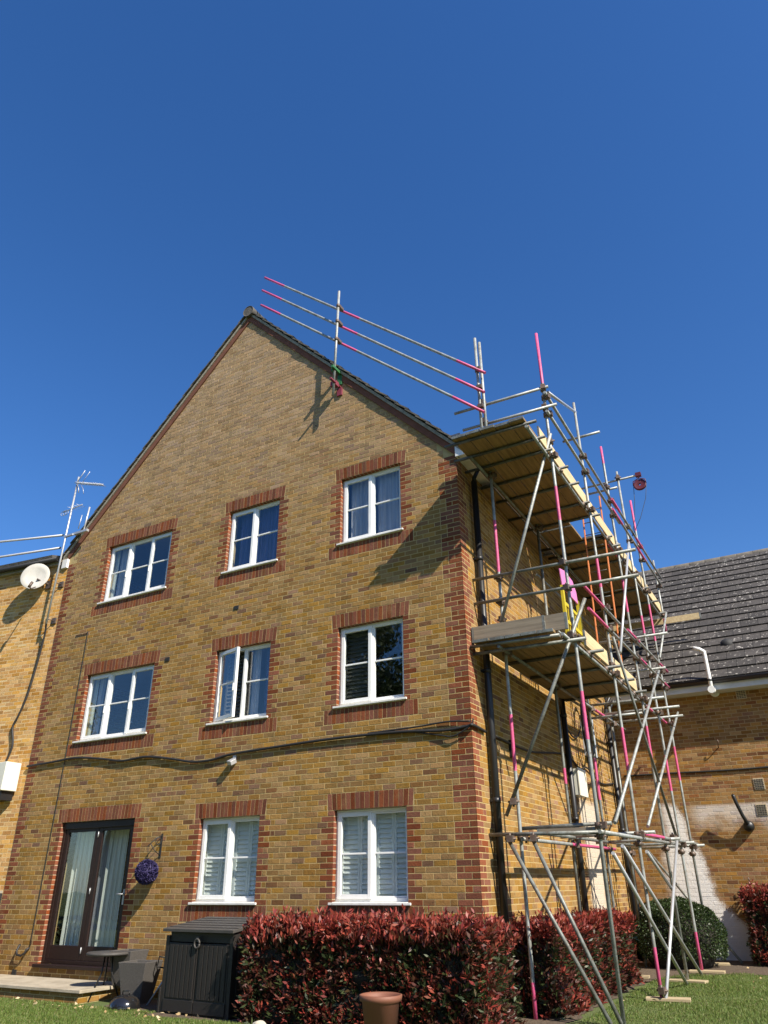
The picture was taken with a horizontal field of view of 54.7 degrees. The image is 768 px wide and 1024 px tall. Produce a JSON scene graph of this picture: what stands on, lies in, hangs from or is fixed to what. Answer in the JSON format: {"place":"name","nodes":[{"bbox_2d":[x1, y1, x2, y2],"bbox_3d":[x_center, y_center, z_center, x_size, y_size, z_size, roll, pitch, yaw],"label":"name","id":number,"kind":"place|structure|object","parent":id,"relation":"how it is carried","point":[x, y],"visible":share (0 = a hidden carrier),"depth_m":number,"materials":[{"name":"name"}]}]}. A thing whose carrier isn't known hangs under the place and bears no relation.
{"place":"outdoors","nodes":[
{"label":"outdoors","id":0,"kind":"place"},
{"bbox_2d":[0,997,247,1023],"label":"grass","id":1,"kind":"structure","parent":0,"point":[28,1012],"depth_m":9.15,"materials":[{"name":"green plant"}]},
{"bbox_2d":[0,962,767,1023],"bbox_3d":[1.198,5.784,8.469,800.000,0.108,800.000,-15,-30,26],"label":"lawn","id":2,"kind":"structure","parent":0,"point":[107,1002],"depth_m":9.41,"materials":[{"name":"green plant"}]},
{"bbox_2d":[0,555,67,906],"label":"neighbouring house","id":3,"kind":"structure","parent":2,"relation":"on","point":[23,612],"depth_m":15.01,"materials":[{"name":"brick"}]},
{"bbox_2d":[0,547,60,557],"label":"guard rail tube","id":4,"kind":"object","parent":3,"relation":"attached to","point":[30,552],"visible":1,"depth_m":16.31,"materials":[{"name":"metal"}]},
{"bbox_2d":[0,534,63,542],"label":"guard rail tube","id":5,"kind":"object","parent":3,"relation":"attached to","point":[32,538],"visible":1,"depth_m":16.48,"materials":[{"name":"metal"}]},
{"bbox_2d":[20,563,51,588],"bbox_3d":[-7.361,1.385,15.637,0.609,0.720,0.587,-15,-30,26],"label":"satellite dish","id":6,"kind":"object","parent":3,"relation":"attached to","point":[33,576],"visible":1,"depth_m":15.73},
{"bbox_2d":[45,471,105,623],"bbox_3d":[-6.561,0.637,15.752,1.262,3.506,0.290,-15,-30,26],"label":"aerial mast","id":7,"kind":"object","parent":3,"relation":"attached to","point":[61,584],"visible":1,"depth_m":15.86,"materials":[{"name":"metal"}]},
{"bbox_2d":[5,620,46,761],"bbox_3d":[-7.030,3.505,14.675,0.493,2.794,0.121,-20,-33,33],"label":"wall cable","id":8,"kind":"object","parent":7,"relation":"hanging from","point":[24,702],"depth_m":14.65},
{"bbox_2d":[0,974,120,1003],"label":"patio step","id":9,"kind":"object","parent":2,"relation":"on","point":[68,991],"visible":0.46,"depth_m":10.67,"materials":[{"name":"beige stone"}]},
{"bbox_2d":[110,949,148,985],"bbox_3d":[-3.741,6.638,10.819,0.398,0.440,0.398,-12,-29,21],"label":"planter","id":10,"kind":"object","parent":9,"relation":"on","point":[137,954],"visible":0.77,"depth_m":10.73,"materials":[{"name":"grey plastic"}]},
{"bbox_2d":[86,950,128,1001],"bbox_3d":[-3.982,6.643,10.634,0.630,0.597,0.630,-15,-30,26],"label":"garden table","id":11,"kind":"object","parent":2,"relation":"on","point":[105,953],"visible":0.88,"depth_m":10.60,"materials":[{"name":"grey metal"}]},
{"bbox_2d":[105,999,249,1023],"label":"soil border","id":12,"kind":"object","parent":2,"relation":"on","point":[152,1005],"visible":0.13,"depth_m":9.27,"materials":[{"name":"brown soil"}]},
{"bbox_2d":[108,990,139,1009],"bbox_3d":[-3.413,6.432,9.791,0.410,0.213,0.410,-15,-30,26],"label":"kettle barbecue","id":13,"kind":"object","parent":12,"relation":"on","point":[122,1001],"visible":0.94,"depth_m":9.66,"materials":[{"name":"black metal"}]},
{"bbox_2d":[119,960,162,1003],"bbox_3d":[-3.422,6.555,10.352,0.438,0.500,0.438,-8,-28,15],"label":"planter","id":14,"kind":"object","parent":12,"relation":"on","point":[138,978],"visible":0.8,"depth_m":10.24,"materials":[{"name":"grey plastic"}]},
{"bbox_2d":[146,956,164,1004],"bbox_3d":[-2.875,6.465,10.264,0.529,0.586,0.590,-15,-30,26],"label":"kettle grill","id":15,"kind":"object","parent":12,"relation":"on","point":[160,983],"visible":0.15,"depth_m":10.14,"materials":[{"name":"black metal"}]},
{"bbox_2d":[156,917,260,1019],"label":"storage shed","id":16,"kind":"structure","parent":12,"relation":"on","point":[201,974],"depth_m":9.31,"materials":[{"name":"brown plastic"}]},
{"bbox_2d":[162,942,198,1013],"bbox_3d":[-2.583,5.912,9.438,0.527,0.750,0.042,-17,-31,29],"label":"door","id":17,"kind":"structure","parent":16,"relation":"in","point":[180,982],"depth_m":9.41,"materials":[{"name":"brown plastic"}]},
{"bbox_2d":[192,943,229,1016],"bbox_3d":[-2.130,5.774,9.173,0.527,0.750,0.042,-17,-31,29],"label":"door","id":18,"kind":"structure","parent":16,"relation":"in","point":[213,959],"depth_m":9.15,"materials":[{"name":"brown plastic"}]},
{"bbox_2d":[232,904,527,1023],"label":"photinia hedge","id":19,"kind":"object","parent":12,"relation":"on","point":[303,967],"visible":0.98,"depth_m":8.16,"materials":[{"name":"red plant"}]},
{"bbox_2d":[252,1020,265,1023],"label":"round stone","id":20,"kind":"object","parent":2,"relation":"on","point":[259,1022],"visible":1,"depth_m":8.07,"materials":[{"name":"white stone"}]},
{"bbox_2d":[0,306,643,1004],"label":"brick house","id":21,"kind":"structure","parent":2,"relation":"on","point":[276,544],"depth_m":12.30,"materials":[{"name":"brick"}]},
{"bbox_2d":[30,631,87,945],"bbox_3d":[-5.940,4.774,13.457,0.342,5.362,0.013,-15,-30,26],"label":"wall cable","id":22,"kind":"object","parent":21,"relation":"attached to","point":[59,787],"depth_m":13.27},
{"bbox_2d":[29,803,143,971],"bbox_3d":[-4.768,6.140,12.242,2.171,2.370,0.420,-15,-30,26],"label":"french door","id":23,"kind":"structure","parent":21,"relation":"in","point":[103,830],"depth_m":12.30,"materials":[{"name":"brown glass"}]},
{"bbox_2d":[66,650,162,756],"bbox_3d":[-4.818,3.536,13.550,2.162,1.735,0.332,-15,-30,26],"label":"window","id":24,"kind":"structure","parent":21,"relation":"in","point":[95,737],"depth_m":13.58,"materials":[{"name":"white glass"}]},
{"bbox_2d":[90,518,179,616],"bbox_3d":[-4.852,1.142,14.734,2.162,1.735,0.272,-15,-30,26],"label":"window","id":25,"kind":"structure","parent":21,"relation":"in","point":[125,573],"depth_m":14.81,"materials":[{"name":"white glass"}]},
{"bbox_2d":[148,834,162,857],"bbox_3d":[-3.588,5.222,11.623,0.239,0.350,0.032,24,-36,-39],"label":"hanging bracket","id":26,"kind":"object","parent":21,"relation":"attached to","point":[161,838],"visible":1,"depth_m":11.66,"materials":[{"name":"black metal"}]},
{"bbox_2d":[134,859,158,884],"bbox_3d":[-3.643,5.442,11.435,0.367,0.554,0.365,-15,-30,26],"label":"topiary ball","id":27,"kind":"object","parent":26,"relation":"hanging from","point":[146,871],"visible":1,"depth_m":11.29,"materials":[{"name":"purple plant"}]},
{"bbox_2d":[179,799,270,921],"bbox_3d":[-2.299,5.199,11.090,1.585,1.618,0.268,-15,-30,26],"label":"window","id":28,"kind":"structure","parent":21,"relation":"in","point":[228,858],"depth_m":11.14,"materials":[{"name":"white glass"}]},
{"bbox_2d":[227,755,236,764],"bbox_3d":[-2.377,3.885,11.602,0.134,0.162,0.118,20,-34,-35],"label":"security light","id":29,"kind":"object","parent":21,"relation":"attached to","point":[232,761],"visible":1,"depth_m":11.57,"materials":[{"name":"white plastic"}]},
{"bbox_2d":[198,627,280,739],"bbox_3d":[-2.322,2.871,12.277,1.585,1.735,0.407,-11,-29,21],"label":"window","id":30,"kind":"structure","parent":21,"relation":"in","point":[236,683],"depth_m":12.31,"materials":[{"name":"white glass"}]},
{"bbox_2d":[214,485,288,586],"bbox_3d":[-2.337,0.486,13.478,1.585,1.735,0.272,-15,-30,26],"label":"window","id":31,"kind":"structure","parent":21,"relation":"in","point":[259,543],"depth_m":13.54,"materials":[{"name":"white glass"}]},
{"bbox_2d":[26,723,486,766],"bbox_3d":[-2.644,3.898,12.041,9.057,0.338,0.482,-15,-30,26],"label":"wall cable","id":32,"kind":"object","parent":21,"relation":"attached to","point":[306,742],"depth_m":11.31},
{"bbox_2d":[318,788,422,920],"bbox_3d":[-0.149,4.638,10.016,1.576,1.618,0.268,-15,-30,26],"label":"window","id":33,"kind":"structure","parent":21,"relation":"in","point":[370,865],"depth_m":10.08,"materials":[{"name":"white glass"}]},
{"bbox_2d":[329,450,412,559],"bbox_3d":[-0.186,-0.075,12.406,1.576,1.735,0.273,-15,-30,26],"label":"window","id":34,"kind":"structure","parent":21,"relation":"in","point":[390,512],"depth_m":12.47,"materials":[{"name":"white glass"}]},
{"bbox_2d":[324,601,417,724],"bbox_3d":[-0.169,2.288,11.207,1.576,1.693,0.268,-15,-30,26],"label":"window","id":35,"kind":"structure","parent":21,"relation":"in","point":[356,679],"depth_m":11.27,"materials":[{"name":"white glass"}]},
{"bbox_2d":[260,277,487,427],"bbox_3d":[-0.536,-3.077,13.824,4.879,5.902,0.378,-13,-30,24],"label":"roof guard rail","id":36,"kind":"object","parent":21,"relation":"attached to","point":[338,382],"visible":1,"depth_m":13.60,"materials":[{"name":"metal"}]},
{"bbox_2d":[368,720,470,732],"bbox_3d":[0.464,2.977,10.305,1.602,0.058,0.028,-15,-30,26],"label":"wall cable","id":37,"kind":"object","parent":21,"relation":"attached to","point":[422,725],"depth_m":10.26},
{"bbox_2d":[421,718,473,736],"bbox_3d":[0.640,3.007,10.173,1.310,0.216,0.030,-15,-30,27],"label":"wall cable","id":38,"kind":"object","parent":21,"relation":"attached to","point":[446,735],"depth_m":9.99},
{"bbox_2d":[496,735,613,784],"bbox_3d":[3.192,4.404,13.106,0.042,0.281,6.902,-15,-30,26],"label":"wall cable","id":39,"kind":"object","parent":21,"relation":"attached to","point":[521,748],"depth_m":12.35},
{"bbox_2d":[568,718,580,737],"bbox_3d":[3.612,4.025,14.126,0.036,0.574,1.218,-15,-30,27],"label":"wall cable","id":40,"kind":"object","parent":21,"relation":"attached to","point":[569,732],"depth_m":14.19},
{"bbox_2d":[573,767,588,811],"bbox_3d":[3.466,4.956,13.214,0.199,0.720,0.490,-15,-30,26],"label":"meter box","id":41,"kind":"object","parent":21,"relation":"attached to","point":[580,783],"visible":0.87,"depth_m":13.13,"materials":[{"name":"white plastic"}]},
{"bbox_2d":[359,992,401,1023],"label":"flower pot","id":42,"kind":"object","parent":2,"relation":"on","point":[380,1007],"visible":1,"depth_m":7.42,"materials":[{"name":"ceramic"}]},
{"bbox_2d":[11,967,761,1019],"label":"fallen leaves","id":43,"kind":"object","parent":2,"relation":"on","point":[105,1011],"visible":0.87,"depth_m":9.63,"materials":[{"name":"beige plant"}]},
{"bbox_2d":[444,333,743,1023],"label":"scaffold","id":44,"kind":"object","parent":2,"relation":"on","point":[518,463],"visible":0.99,"depth_m":11.90,"materials":[{"name":"metal"}]},
{"bbox_2d":[559,568,584,645],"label":"safety gate","id":45,"kind":"structure","parent":44,"relation":"attached to","point":[565,607],"depth_m":12.26,"materials":[{"name":"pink plastic"}]},
{"bbox_2d":[580,699,592,757],"bbox_3d":[3.926,4.168,14.366,0.060,1.159,0.619,-15,-30,26],"label":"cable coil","id":46,"kind":"object","parent":44,"relation":"hanging from","point":[582,724],"visible":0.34,"depth_m":14.21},
{"bbox_2d":[582,496,622,662],"bbox_3d":[4.022,1.334,13.762,0.390,3.750,0.389,-15,-30,26],"label":"ladder","id":47,"kind":"object","parent":44,"relation":"on","point":[585,535],"visible":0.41,"depth_m":13.79,"materials":[{"name":"metal"}]},
{"bbox_2d":[632,472,646,535],"bbox_3d":[5.639,-0.184,16.443,0.500,1.523,0.116,-12,-29,22],"label":"gin wheel","id":48,"kind":"object","parent":44,"relation":"hanging from","point":[637,486],"visible":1,"depth_m":16.57,"materials":[{"name":"red metal"}]},
{"bbox_2d":[515,959,767,1023],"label":"soil bed","id":49,"kind":"object","parent":2,"relation":"on","point":[734,967],"visible":0.32,"depth_m":12.54,"materials":[{"name":"brown soil"}]},
{"bbox_2d":[509,905,647,1020],"bbox_3d":[2.787,6.244,10.493,0.943,1.226,4.280,-15,-30,26],"label":"photinia hedge","id":50,"kind":"object","parent":49,"relation":"on","point":[562,989],"visible":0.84,"depth_m":9.25,"materials":[{"name":"red plant"}]},
{"bbox_2d":[640,975,649,978],"bbox_3d":[4.013,7.538,12.043,0.560,0.036,0.220,-12,-29,21],"label":"sole board","id":51,"kind":"object","parent":49,"relation":"on","point":[645,976],"visible":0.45,"depth_m":11.89,"materials":[{"name":"beige wood"}]},
{"bbox_2d":[631,896,729,969],"bbox_3d":[5.422,7.758,13.696,1.733,1.228,1.686,-15,-30,26],"label":"box bush","id":52,"kind":"object","parent":49,"relation":"on","point":[712,933],"visible":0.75,"depth_m":13.22,"materials":[{"name":"green plant"}]},
{"bbox_2d":[689,969,725,973],"bbox_3d":[5.449,7.747,12.511,0.560,0.036,0.220,-13,-29,23],"label":"sole board","id":53,"kind":"object","parent":49,"relation":"on","point":[709,971],"visible":0.95,"depth_m":12.45,"materials":[{"name":"beige wood"}]},
{"bbox_2d":[714,962,729,965],"bbox_3d":[6.017,8.259,13.565,0.560,0.036,0.220,-9,-28,16],"label":"sole board","id":54,"kind":"object","parent":49,"relation":"on","point":[721,964],"visible":0.45,"depth_m":13.44,"materials":[{"name":"beige wood"}]},
{"bbox_2d":[737,879,767,966],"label":"photinia shrub","id":55,"kind":"object","parent":49,"relation":"on","point":[754,900],"visible":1,"depth_m":13.56,"materials":[{"name":"red plant"}]},
{"bbox_2d":[646,996,690,1002],"bbox_3d":[3.756,6.437,9.805,0.560,0.036,0.220,-10,-28,18],"label":"sole board","id":56,"kind":"object","parent":2,"relation":"on","point":[675,999],"visible":0.97,"depth_m":9.74,"materials":[{"name":"beige wood"}]},
{"bbox_2d":[605,548,767,960],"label":"brick annex","id":57,"kind":"object","parent":2,"relation":"on","point":[714,660],"visible":0.74,"depth_m":16.01,"materials":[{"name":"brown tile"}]},
{"bbox_2d":[624,766,767,776],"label":"wall cable","id":58,"kind":"object","parent":57,"relation":"attached to","point":[703,771],"depth_m":15.68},
{"bbox_2d":[669,978,708,983],"bbox_3d":[4.678,7.222,11.424,0.560,0.036,0.220,-18,-32,31],"label":"sole board","id":59,"kind":"object","parent":2,"relation":"on","point":[689,980],"visible":0.64,"depth_m":11.35,"materials":[{"name":"beige wood"}]},
{"bbox_2d":[0,0,767,571],"label":"sky","id":60,"kind":"structure","parent":0,"point":[587,177],"materials":[{"name":"blue"}]},
{"bbox_2d":[576,971,767,1023],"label":"grass","id":61,"kind":"structure","parent":0,"point":[718,984],"depth_m":9.53,"materials":[{"name":"green plant"}]}
]}

